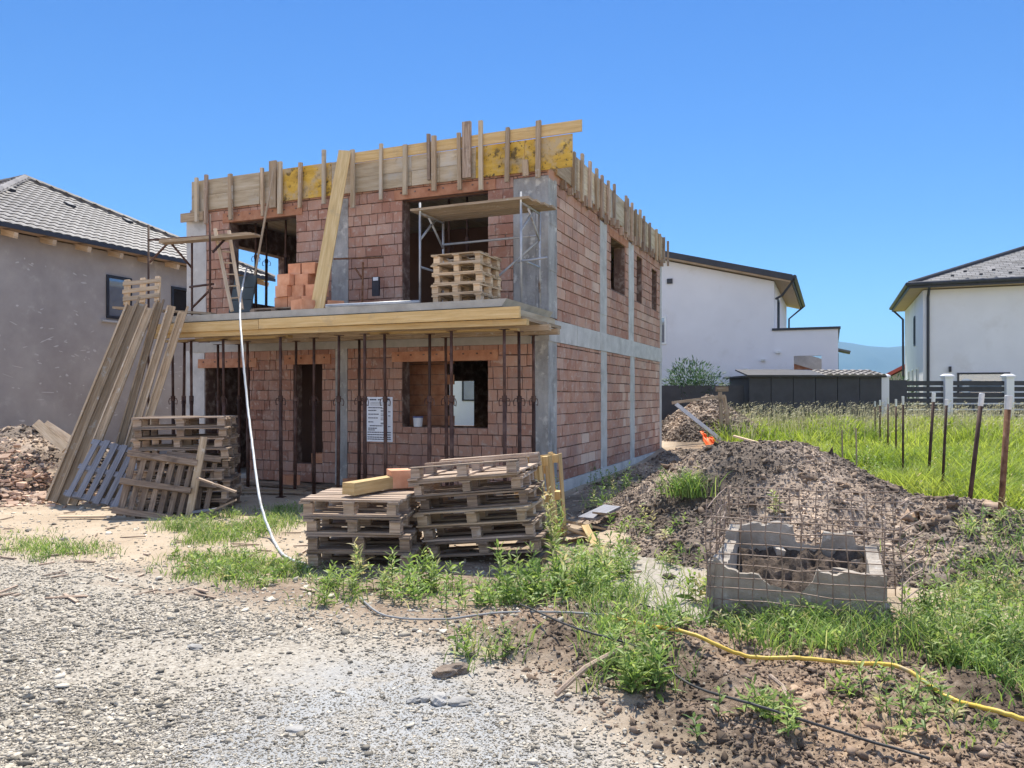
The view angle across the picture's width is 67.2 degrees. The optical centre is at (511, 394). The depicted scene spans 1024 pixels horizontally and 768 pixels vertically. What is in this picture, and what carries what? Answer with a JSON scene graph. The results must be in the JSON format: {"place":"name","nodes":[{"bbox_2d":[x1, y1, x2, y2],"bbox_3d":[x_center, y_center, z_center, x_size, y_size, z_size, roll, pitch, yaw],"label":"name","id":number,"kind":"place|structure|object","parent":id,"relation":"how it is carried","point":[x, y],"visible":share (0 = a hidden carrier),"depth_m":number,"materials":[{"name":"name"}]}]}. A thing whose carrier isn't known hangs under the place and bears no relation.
{"place":"outdoors","nodes":[
{"label":"outdoors","id":0,"kind":"place"},
{"bbox_2d":[0,174,275,453],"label":"grey rendered house","id":1,"kind":"structure","parent":0,"point":[70,263],"depth_m":19.58,"materials":[{"name":"paint"}]},
{"bbox_2d":[106,274,131,318],"bbox_3d":[-10.597,-2.619,20.763,0.062,1.150,0.788,0,0,23],"label":"window","id":2,"kind":"structure","parent":1,"relation":"in","point":[114,287],"depth_m":20.65,"materials":[{"name":"black glass"}]},
{"bbox_2d":[0,500,641,602],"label":"wood litter","id":3,"kind":"object","parent":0,"point":[70,597],"visible":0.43,"depth_m":7.22,"materials":[{"name":"wood"}]},
{"bbox_2d":[0,535,758,767],"bbox_3d":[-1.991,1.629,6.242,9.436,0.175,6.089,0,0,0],"label":"gravel","id":4,"kind":"structure","parent":0,"point":[100,723],"depth_m":4.14,"materials":[{"name":"gravel"}]},
{"bbox_2d":[0,438,1023,767],"bbox_3d":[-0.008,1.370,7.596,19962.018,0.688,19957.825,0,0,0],"label":"ground","id":5,"kind":"structure","parent":0,"point":[320,672],"depth_m":4.73,"materials":[{"name":"gravel"}]},
{"bbox_2d":[0,443,137,508],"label":"brick rubble","id":6,"kind":"object","parent":5,"relation":"on","point":[34,497],"visible":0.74,"depth_m":12.48,"materials":[{"name":"brick"}]},
{"bbox_2d":[32,420,70,452],"bbox_3d":[-7.860,0.700,13.276,1.320,0.544,0.311,0,0,34],"label":"plank","id":7,"kind":"object","parent":6,"relation":"on","point":[56,437],"visible":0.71,"depth_m":13.30,"materials":[{"name":"brown wood"}]},
{"bbox_2d":[0,425,166,499],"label":"soil mound","id":8,"kind":"object","parent":5,"relation":"on","point":[25,447],"visible":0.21,"depth_m":13.45,"materials":[{"name":"soil"}]},
{"bbox_2d":[0,424,166,497],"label":"soil clods","id":9,"kind":"object","parent":8,"relation":"on","point":[4,438],"visible":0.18,"depth_m":13.55,"materials":[{"name":"soil"}]},
{"bbox_2d":[45,303,134,501],"bbox_3d":[-6.836,0.054,12.560,0.163,3.242,1.491,0,0,31],"label":"long board","id":10,"kind":"object","parent":5,"relation":"on","point":[73,442],"visible":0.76,"depth_m":12.51,"materials":[{"name":"beige wood"}]},
{"bbox_2d":[63,439,136,506],"bbox_3d":[-6.212,1.204,11.813,0.897,1.020,0.107,13,-31,-1],"label":"pallet","id":11,"kind":"object","parent":5,"relation":"on","point":[102,471],"visible":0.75,"depth_m":11.75,"materials":[{"name":"grey wood"}]},
{"bbox_2d":[55,296,145,504],"bbox_3d":[-6.622,0.019,12.478,0.169,3.391,1.525,0,0,30],"label":"long board","id":12,"kind":"object","parent":5,"relation":"on","point":[82,448],"visible":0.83,"depth_m":12.45,"materials":[{"name":"beige wood"}]},
{"bbox_2d":[67,303,155,505],"bbox_3d":[-6.429,0.072,12.421,0.154,3.271,1.547,0,0,26],"label":"long board","id":13,"kind":"object","parent":5,"relation":"on","point":[119,385],"visible":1,"depth_m":12.51,"materials":[{"name":"beige wood"}]},
{"bbox_2d":[103,299,164,497],"bbox_3d":[-6.268,0.027,12.735,0.134,3.334,1.151,0,0,28],"label":"long board","id":14,"kind":"object","parent":5,"relation":"on","point":[137,380],"visible":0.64,"depth_m":12.81,"materials":[{"name":"beige wood"}]},
{"bbox_2d":[112,305,175,497],"bbox_3d":[-6.098,0.072,12.733,0.129,3.207,1.086,0,0,43],"label":"long board","id":15,"kind":"object","parent":5,"relation":"on","point":[154,362],"visible":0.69,"depth_m":12.81,"materials":[{"name":"beige wood"}]},
{"bbox_2d":[111,448,197,518],"bbox_3d":[-4.934,1.262,10.677,0.928,0.950,0.105,11,-19,-12],"label":"pallet","id":16,"kind":"object","parent":5,"relation":"on","point":[137,483],"visible":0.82,"depth_m":10.68,"materials":[{"name":"brown wood"}]},
{"bbox_2d":[128,306,188,495],"bbox_3d":[-5.910,0.080,12.741,1.055,3.162,0.111,0,0,-34],"label":"long board","id":17,"kind":"object","parent":5,"relation":"on","point":[166,363],"visible":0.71,"depth_m":12.82,"materials":[{"name":"beige wood"}]},
{"bbox_2d":[112,214,261,406],"bbox_3d":[-5.807,-0.800,14.076,2.692,4.980,1.421,0,0,8],"label":"scaffold","id":18,"kind":"object","parent":5,"relation":"on","point":[209,238],"visible":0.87,"depth_m":14.10,"materials":[{"name":"metal"}]},
{"bbox_2d":[122,276,160,305],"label":"pallet","id":19,"kind":"object","parent":18,"relation":"on","point":[127,291],"visible":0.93,"depth_m":13.49,"materials":[{"name":"brown wood"}]},
{"bbox_2d":[135,493,241,511],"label":"pallet","id":20,"kind":"object","parent":5,"relation":"on","point":[221,502],"visible":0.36,"depth_m":11.49,"materials":[{"name":"brown wood"}]},
{"bbox_2d":[137,482,243,501],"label":"pallet","id":21,"kind":"object","parent":20,"relation":"on","point":[226,495],"visible":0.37,"depth_m":11.48,"materials":[{"name":"brown wood"}]},
{"bbox_2d":[138,473,240,491],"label":"pallet","id":22,"kind":"object","parent":21,"relation":"on","point":[231,480],"visible":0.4,"depth_m":11.31,"materials":[{"name":"brown wood"}]},
{"bbox_2d":[132,464,237,480],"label":"pallet","id":23,"kind":"object","parent":22,"relation":"on","point":[220,473],"visible":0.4,"depth_m":11.17,"materials":[{"name":"brown wood"}]},
{"bbox_2d":[136,453,240,469],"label":"pallet","id":24,"kind":"object","parent":23,"relation":"on","point":[231,461],"visible":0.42,"depth_m":11.46,"materials":[{"name":"brown wood"}]},
{"bbox_2d":[137,444,239,459],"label":"pallet","id":25,"kind":"object","parent":24,"relation":"on","point":[227,451],"visible":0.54,"depth_m":11.21,"materials":[{"name":"brown wood"}]},
{"bbox_2d":[130,434,239,448],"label":"pallet","id":26,"kind":"object","parent":25,"relation":"on","point":[154,443],"visible":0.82,"depth_m":11.29,"materials":[{"name":"brown wood"}]},
{"bbox_2d":[132,425,238,438],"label":"pallet","id":27,"kind":"object","parent":26,"relation":"on","point":[181,432],"visible":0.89,"depth_m":11.22,"materials":[{"name":"brown wood"}]},
{"bbox_2d":[131,415,237,427],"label":"pallet","id":28,"kind":"object","parent":27,"relation":"on","point":[193,421],"visible":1,"depth_m":11.30,"materials":[{"name":"brown wood"}]},
{"bbox_2d":[156,450,221,513],"bbox_3d":[-4.622,1.264,11.048,0.747,0.927,0.106,8,-18,-14],"label":"pallet","id":29,"kind":"object","parent":5,"relation":"on","point":[207,458],"visible":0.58,"depth_m":11.07,"materials":[{"name":"brown wood"}]},
{"bbox_2d":[185,436,207,515],"bbox_3d":[-4.443,1.144,10.846,0.101,1.110,0.316,0,0,31],"label":"plank","id":30,"kind":"object","parent":5,"relation":"on","point":[191,503],"visible":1,"depth_m":10.83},
{"bbox_2d":[244,341,250,486],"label":"steel prop","id":31,"kind":"object","parent":5,"relation":"on","point":[247,432],"visible":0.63,"depth_m":13.77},
{"bbox_2d":[275,337,285,497],"bbox_3d":[-3.812,0.364,12.689,0.188,2.644,0.130,0,0,9],"label":"steel prop","id":32,"kind":"object","parent":5,"relation":"on","point":[280,398],"visible":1,"depth_m":12.67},
{"bbox_2d":[292,341,299,488],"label":"steel prop","id":33,"kind":"object","parent":5,"relation":"on","point":[295,400],"visible":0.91,"depth_m":13.63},
{"bbox_2d":[309,337,318,494],"bbox_3d":[-3.309,0.367,12.867,0.188,2.649,0.130,0,0,20],"label":"steel prop","id":34,"kind":"object","parent":5,"relation":"on","point":[313,398],"visible":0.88,"depth_m":12.84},
{"bbox_2d":[0,481,640,640],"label":"pebbles","id":35,"kind":"object","parent":5,"relation":"on","point":[344,631],"visible":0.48,"depth_m":6.14,"materials":[{"name":"stone"}]},
{"bbox_2d":[333,335,343,487],"bbox_3d":[-2.775,0.371,12.317,0.188,2.659,0.130,0,0,7],"label":"steel prop","id":36,"kind":"object","parent":5,"relation":"on","point":[338,398],"visible":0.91,"depth_m":12.29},
{"bbox_2d":[354,339,362,479],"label":"steel prop","id":37,"kind":"object","parent":5,"relation":"on","point":[358,398],"visible":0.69,"depth_m":13.23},
{"bbox_2d":[361,333,368,478],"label":"steel prop","id":38,"kind":"object","parent":5,"relation":"on","point":[364,399],"visible":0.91,"depth_m":12.04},
{"bbox_2d":[306,535,428,568],"bbox_3d":[-1.439,1.603,7.922,1.064,0.174,1.005,0,0,4],"label":"pallet","id":39,"kind":"object","parent":5,"relation":"on","point":[316,557],"visible":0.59,"depth_m":7.67,"materials":[{"name":"brown wood"}]},
{"bbox_2d":[306,520,421,551],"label":"pallet","id":40,"kind":"object","parent":39,"relation":"on","point":[407,538],"visible":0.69,"depth_m":7.47,"materials":[{"name":"brown wood"}]},
{"bbox_2d":[303,504,420,534],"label":"pallet","id":41,"kind":"object","parent":40,"relation":"on","point":[396,525],"visible":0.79,"depth_m":7.49,"materials":[{"name":"brown wood"}]},
{"bbox_2d":[299,488,419,516],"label":"pallet","id":42,"kind":"object","parent":41,"relation":"on","point":[395,501],"visible":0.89,"depth_m":7.62,"materials":[{"name":"brown wood"}]},
{"bbox_2d":[342,475,392,495],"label":"timber beam","id":43,"kind":"structure","parent":42,"relation":"on","point":[364,486],"depth_m":7.78,"materials":[{"name":"yellow wood"}]},
{"bbox_2d":[386,468,413,488],"bbox_3d":[-1.180,0.897,8.300,0.305,0.195,0.264,0,0,-20],"label":"clay block","id":44,"kind":"object","parent":42,"relation":"on","point":[400,476],"depth_m":8.17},
{"bbox_2d":[380,333,390,475],"bbox_3d":[-1.981,0.369,12.038,0.188,2.654,0.130,0,0,16],"label":"steel prop","id":45,"kind":"object","parent":5,"relation":"on","point":[385,398],"visible":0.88,"depth_m":12.02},
{"bbox_2d":[367,397,392,441],"bbox_3d":[-2.096,0.385,12.191,0.471,0.707,0.016,0,0,23],"label":"notice board","id":46,"kind":"object","parent":45,"relation":"attached to","point":[375,433],"visible":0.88,"depth_m":12.19,"materials":[{"name":"paper"}]},
{"bbox_2d":[171,169,661,492],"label":"unfinished house","id":47,"kind":"structure","parent":5,"relation":"on","point":[598,377],"depth_m":14.60,"materials":[{"name":"brick"}]},
{"bbox_2d":[213,228,243,311],"bbox_3d":[-5.066,-2.259,13.806,0.286,1.670,1.304,0,0,-34],"label":"ladder","id":48,"kind":"object","parent":47,"relation":"on","point":[235,274],"visible":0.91,"depth_m":13.73,"materials":[{"name":"brown wood"}]},
{"bbox_2d":[228,275,256,312],"bbox_3d":[-4.870,-1.825,13.939,0.490,0.682,0.197,0,0,23],"label":"shutter panel","id":49,"kind":"object","parent":47,"relation":"on","point":[249,290],"visible":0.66,"depth_m":13.90,"materials":[{"name":"plastic"}]},
{"bbox_2d":[239,267,305,564],"bbox_3d":[-3.785,-0.387,11.415,0.390,4.187,8.425,0,0,-22],"label":"white hose","id":50,"kind":"object","parent":47,"relation":"hanging from","point":[256,475],"visible":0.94,"depth_m":10.79,"materials":[{"name":"plastic"}]},
{"bbox_2d":[312,150,350,308],"bbox_3d":[-3.150,-2.953,13.459,0.228,3.132,1.577,0,0,5],"label":"wide plank","id":51,"kind":"object","parent":47,"relation":"on","point":[320,290],"visible":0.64,"depth_m":13.40,"materials":[{"name":"brown wood"}]},
{"bbox_2d":[154,306,560,343],"bbox_3d":[-2.735,-1.101,13.101,7.174,0.308,1.992,0,0,23],"label":"slab formwork","id":52,"kind":"object","parent":47,"relation":"attached to","point":[481,322],"visible":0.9,"depth_m":12.18,"materials":[{"name":"brown wood"}]},
{"bbox_2d":[180,119,581,223],"bbox_3d":[-2.843,-4.086,14.201,8.620,1.275,0.123,0,0,23],"label":"roof edge formwork","id":53,"kind":"object","parent":47,"relation":"attached to","point":[434,165],"visible":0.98,"depth_m":13.77,"materials":[{"name":"brown wood"}]},
{"bbox_2d":[431,292,500,301],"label":"pallet","id":54,"kind":"object","parent":47,"relation":"on","point":[461,296],"visible":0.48,"depth_m":11.72,"materials":[{"name":"brown wood"}]},
{"bbox_2d":[431,281,501,296],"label":"pallet","id":55,"kind":"object","parent":54,"relation":"on","point":[466,287],"visible":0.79,"depth_m":11.73,"materials":[{"name":"brown wood"}]},
{"bbox_2d":[432,271,501,286],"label":"pallet","id":56,"kind":"object","parent":55,"relation":"on","point":[483,277],"visible":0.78,"depth_m":11.72,"materials":[{"name":"brown wood"}]},
{"bbox_2d":[431,261,500,277],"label":"pallet","id":57,"kind":"object","parent":56,"relation":"on","point":[470,266],"visible":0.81,"depth_m":11.72,"materials":[{"name":"brown wood"}]},
{"bbox_2d":[431,251,501,267],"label":"pallet","id":58,"kind":"object","parent":57,"relation":"on","point":[464,257],"visible":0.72,"depth_m":11.74,"materials":[{"name":"brown wood"}]},
{"bbox_2d":[410,192,556,307],"bbox_3d":[-0.400,-2.235,12.347,2.324,1.710,0.872,0,0,23],"label":"trestle scaffold","id":59,"kind":"object","parent":47,"relation":"on","point":[521,204],"visible":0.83,"depth_m":12.36,"materials":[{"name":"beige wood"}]},
{"bbox_2d":[556,151,668,266],"bbox_3d":[2.593,-4.013,17.470,0.126,0.963,9.466,0,0,23],"label":"roof edge formwork","id":60,"kind":"object","parent":47,"relation":"attached to","point":[582,180],"visible":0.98,"depth_m":16.24,"materials":[{"name":"beige wood"}]},
{"bbox_2d":[424,333,434,493],"bbox_3d":[-1.293,0.366,12.047,0.188,2.647,0.130,0,-1,25],"label":"steel prop","id":61,"kind":"object","parent":5,"relation":"on","point":[429,398],"visible":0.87,"depth_m":12.03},
{"bbox_2d":[441,337,449,485],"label":"steel prop","id":62,"kind":"object","parent":5,"relation":"on","point":[445,398],"visible":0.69,"depth_m":12.78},
{"bbox_2d":[446,330,456,498],"bbox_3d":[-0.900,0.367,11.484,0.188,2.649,0.130,0,0,33],"label":"steel prop","id":63,"kind":"object","parent":5,"relation":"on","point":[451,398],"visible":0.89,"depth_m":11.46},
{"bbox_2d":[453,381,473,425],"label":"house","id":64,"kind":"structure","parent":5,"relation":"on","point":[463,392],"depth_m":37.91,"materials":[{"name":"white paint"}]},
{"bbox_2d":[359,597,603,620],"bbox_3d":[-0.362,1.600,5.730,2.074,0.134,0.402,0,0,22],"label":"grey hose","id":65,"kind":"object","parent":5,"relation":"on","point":[425,619],"visible":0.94,"depth_m":5.63,"materials":[{"name":"rubber"}]},
{"bbox_2d":[424,523,552,557],"bbox_3d":[-0.204,1.518,8.071,1.212,0.156,0.906,-6,-1,11],"label":"pallet","id":66,"kind":"object","parent":5,"relation":"on","point":[538,539],"visible":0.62,"depth_m":7.76,"materials":[{"name":"brown wood"}]},
{"bbox_2d":[419,509,549,541],"bbox_3d":[-0.258,1.370,8.132,1.225,0.159,0.904,-6,-1,13],"label":"pallet","id":67,"kind":"object","parent":66,"relation":"on","point":[477,531],"visible":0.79,"depth_m":7.85,"materials":[{"name":"brown wood"}]},
{"bbox_2d":[413,495,545,527],"bbox_3d":[-0.309,1.220,8.090,1.215,0.156,0.904,-6,-1,14],"label":"pallet","id":68,"kind":"object","parent":67,"relation":"on","point":[473,515],"visible":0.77,"depth_m":7.82,"materials":[{"name":"beige wood"}]},
{"bbox_2d":[415,480,544,510],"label":"pallet","id":69,"kind":"object","parent":68,"relation":"on","point":[532,491],"visible":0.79,"depth_m":7.89,"materials":[{"name":"brown wood"}]},
{"bbox_2d":[408,467,537,497],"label":"pallet","id":70,"kind":"object","parent":69,"relation":"on","point":[525,478],"visible":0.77,"depth_m":7.85,"materials":[{"name":"brown wood"}]},
{"bbox_2d":[407,452,541,482],"bbox_3d":[-0.370,0.762,8.221,1.186,0.160,1.105,-6,-1,15],"label":"pallet","id":71,"kind":"object","parent":70,"relation":"on","point":[488,469],"visible":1,"depth_m":8.05,"materials":[{"name":"brown wood"}]},
{"bbox_2d":[499,329,510,509],"bbox_3d":[-0.108,0.358,11.175,0.188,2.631,0.130,-1,-1,22],"label":"steel prop","id":72,"kind":"object","parent":5,"relation":"on","point":[504,398],"visible":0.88,"depth_m":11.16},
{"bbox_2d":[0,462,1023,752],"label":"weeds","id":73,"kind":"object","parent":5,"relation":"on","point":[972,622],"visible":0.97,"depth_m":5.56,"materials":[{"name":"green plant"}]},
{"bbox_2d":[513,331,524,458],"bbox_3d":[0.112,0.364,11.614,0.188,2.645,0.130,0,0,8],"label":"steel prop","id":74,"kind":"object","parent":5,"relation":"on","point":[519,398],"visible":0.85,"depth_m":11.60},
{"bbox_2d":[528,335,538,451],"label":"steel prop","id":75,"kind":"object","parent":5,"relation":"on","point":[533,398],"visible":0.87,"depth_m":12.30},
{"bbox_2d":[527,452,566,545],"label":"pallet","id":76,"kind":"object","parent":5,"relation":"on","point":[549,459],"visible":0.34,"depth_m":9.01,"materials":[{"name":"yellow wood"}]},
{"bbox_2d":[554,646,622,696],"bbox_3d":[0.452,1.576,4.405,0.583,0.155,0.045,0,0,-43],"label":"stick","id":77,"kind":"object","parent":5,"relation":"on","point":[570,681],"visible":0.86,"depth_m":4.32,"materials":[{"name":"brown wood"}]},
{"bbox_2d":[582,448,701,495],"bbox_3d":[3.492,1.561,16.505,2.439,0.352,9.412,0,0,23],"label":"soil mound","id":78,"kind":"object","parent":5,"relation":"on","point":[647,466],"visible":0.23,"depth_m":16.27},
{"bbox_2d":[572,447,704,495],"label":"soil clods","id":79,"kind":"object","parent":78,"relation":"on","point":[639,471],"visible":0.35,"depth_m":16.61,"materials":[{"name":"soil"}]},
{"bbox_2d":[675,565,706,600],"bbox_3d":[1.516,1.544,6.290,0.318,0.316,0.277,0,0,36],"label":"weed plant","id":80,"kind":"object","parent":5,"relation":"on","point":[692,585],"visible":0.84,"depth_m":6.29,"materials":[{"name":"green plant"}]},
{"bbox_2d":[662,355,728,395],"bbox_3d":[6.433,-0.263,27.416,2.709,2.384,2.318,0,0,0],"label":"olive shrub","id":81,"kind":"object","parent":5,"relation":"on","point":[691,371],"visible":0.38,"depth_m":27.17,"materials":[{"name":"green plant"}]},
{"bbox_2d":[672,387,729,427],"bbox_3d":[5.577,0.542,21.807,2.062,1.565,0.656,0,0,0],"label":"timber trestle","id":82,"kind":"object","parent":5,"relation":"on","point":[720,397],"visible":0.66,"depth_m":21.87,"materials":[{"name":"brown wood"}]},
{"bbox_2d":[662,385,743,419],"bbox_3d":[6.391,0.380,26.600,3.232,1.420,0.040,0,0,0],"label":"panel fence","id":83,"kind":"object","parent":5,"relation":"on","point":[734,394],"visible":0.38,"depth_m":26.58,"materials":[{"name":"grey metal"}]},
{"bbox_2d":[662,396,760,441],"bbox_3d":[6.020,0.708,23.600,3.600,1.377,4.400,0,0,0],"label":"soil mound","id":84,"kind":"object","parent":5,"relation":"on","point":[690,425],"visible":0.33,"depth_m":22.49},
{"bbox_2d":[662,394,766,441],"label":"soil clods","id":85,"kind":"object","parent":5,"relation":"on","point":[669,418],"visible":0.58,"depth_m":22.62,"materials":[{"name":"soil"}]},
{"bbox_2d":[422,594,1023,767],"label":"soil clods","id":86,"kind":"object","parent":5,"relation":"on","point":[721,736],"visible":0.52,"depth_m":3.88,"materials":[{"name":"soil"}]},
{"bbox_2d":[519,603,929,759],"bbox_3d":[0.802,1.534,4.457,0.362,0.122,2.978,0,0,-36],"label":"black cable","id":87,"kind":"object","parent":5,"relation":"on","point":[796,718],"visible":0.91,"depth_m":3.65,"materials":[{"name":"rubber"}]},
{"bbox_2d":[662,251,850,384],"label":"white house","id":88,"kind":"structure","parent":5,"relation":"on","point":[729,318],"depth_m":30.72,"materials":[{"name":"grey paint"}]},
{"bbox_2d":[705,520,886,622],"bbox_3d":[2.245,1.443,6.093,1.271,0.694,1.238,0,0,21],"label":"concrete pit","id":89,"kind":"object","parent":5,"relation":"on","point":[874,594],"visible":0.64,"depth_m":6.05,"materials":[{"name":"concrete"}]},
{"bbox_2d":[573,439,1023,591],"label":"soil clods","id":90,"kind":"object","parent":5,"relation":"on","point":[764,459],"visible":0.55,"depth_m":8.78,"materials":[{"name":"soil"}]},
{"bbox_2d":[575,441,1023,592],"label":"soil mound","id":91,"kind":"object","parent":5,"relation":"on","point":[760,511],"visible":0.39,"depth_m":8.78,"materials":[{"name":"soil"}]},
{"bbox_2d":[606,503,701,536],"bbox_3d":[1.520,1.419,8.653,0.780,0.300,1.079,0,0,-32],"label":"weed clump","id":92,"kind":"object","parent":91,"relation":"on","point":[663,530],"visible":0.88,"depth_m":8.60,"materials":[{"name":"green plant"}]},
{"bbox_2d":[650,461,729,500],"bbox_3d":[2.190,1.043,9.448,1.114,0.434,1.045,0,0,14],"label":"weed clump","id":93,"kind":"object","parent":91,"relation":"on","point":[687,483],"visible":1,"depth_m":9.39,"materials":[{"name":"green plant"}]},
{"bbox_2d":[723,369,886,420],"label":"dark shed","id":94,"kind":"structure","parent":5,"relation":"on","point":[836,387],"depth_m":26.20,"materials":[{"name":"grey metal"}]},
{"bbox_2d":[605,613,1023,721],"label":"yellow hose","id":95,"kind":"object","parent":5,"relation":"on","point":[913,674],"visible":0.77,"depth_m":4.63,"materials":[{"name":"rubber"}]},
{"bbox_2d":[703,486,926,629],"bbox_3d":[2.395,1.245,6.020,1.584,1.014,1.448,0,0,21],"label":"reinforcement mesh","id":96,"kind":"object","parent":5,"relation":"on","point":[718,545],"visible":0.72,"depth_m":5.59,"materials":[{"name":"metal"}]},
{"bbox_2d":[625,439,1023,587],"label":"soil clods","id":97,"kind":"object","parent":5,"relation":"on","point":[908,517],"visible":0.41,"depth_m":8.69,"materials":[{"name":"soil"}]},
{"bbox_2d":[889,246,1023,409],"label":"white house","id":98,"kind":"structure","parent":5,"relation":"on","point":[964,322],"depth_m":31.45,"materials":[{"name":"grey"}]},
{"bbox_2d":[957,372,1009,392],"bbox_3d":[19.072,-0.410,31.160,1.850,1.000,0.062,0,0,23],"label":"window","id":99,"kind":"structure","parent":98,"relation":"in","point":[985,376],"depth_m":31.19,"materials":[{"name":"white glass"}]},
{"bbox_2d":[968,393,984,498],"bbox_3d":[5.636,0.888,9.400,0.264,1.829,0.060,0,0,0],"label":"steel stake","id":100,"kind":"object","parent":5,"relation":"on","point":[976,440],"visible":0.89,"depth_m":9.38,"materials":[{"name":"brown metal"}]},
{"bbox_2d":[998,395,1012,512],"bbox_3d":[5.491,0.892,8.600,0.189,1.784,0.074,0,0,0],"label":"steel stake","id":101,"kind":"object","parent":5,"relation":"on","point":[1005,437],"visible":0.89,"depth_m":8.58,"materials":[{"name":"brown metal"}]},
{"bbox_3d":[16.691,1.140,27.020,7.855,0.300,0.220,0,0,0],"label":"fence base wall","id":102,"kind":"object","parent":5,"relation":"on","visible":0},
{"bbox_2d":[889,380,906,418],"bbox_3d":[13.518,0.310,27.000,0.651,1.660,0.040,0,0,0],"label":"panel fence","id":103,"kind":"object","parent":102,"relation":"on","point":[897,389],"visible":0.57,"depth_m":26.98,"materials":[{"name":"grey metal"}]},
{"bbox_2d":[907,381,942,418],"bbox_3d":[14.482,0.314,27.000,1.262,1.612,0.030,0,0,0],"label":"slatted fence","id":104,"kind":"object","parent":102,"relation":"on","point":[923,400],"visible":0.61,"depth_m":26.98,"materials":[{"name":"grey metal"}]},
{"bbox_2d":[953,381,1003,418],"bbox_3d":[16.331,0.314,27.000,1.841,1.612,0.030,0,0,0],"label":"slatted fence","id":105,"kind":"object","parent":102,"relation":"on","point":[975,400],"visible":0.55,"depth_m":26.98,"materials":[{"name":"grey metal"}]},
{"bbox_2d":[0,0,1023,346],"label":"sky","id":106,"kind":"structure","parent":0,"point":[858,151],"materials":[{"name":"blue"}]},
{"bbox_2d":[814,342,904,373],"bbox_3d":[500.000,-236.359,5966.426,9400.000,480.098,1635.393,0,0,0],"label":"hills","id":107,"kind":"structure","parent":0,"point":[883,360],"depth_m":5873.37,"materials":[{"name":"blue"}]},
{"bbox_2d":[698,406,1023,509],"bbox_3d":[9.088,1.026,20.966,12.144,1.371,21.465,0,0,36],"label":"meadow grass","id":108,"kind":"structure","parent":0,"point":[958,441],"depth_m":17.37,"materials":[{"name":"plant"}]},
{"bbox_2d":[716,400,1023,443],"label":"seed grass","id":109,"kind":"structure","parent":0,"point":[797,412],"depth_m":23.17,"materials":[{"name":"plant"}]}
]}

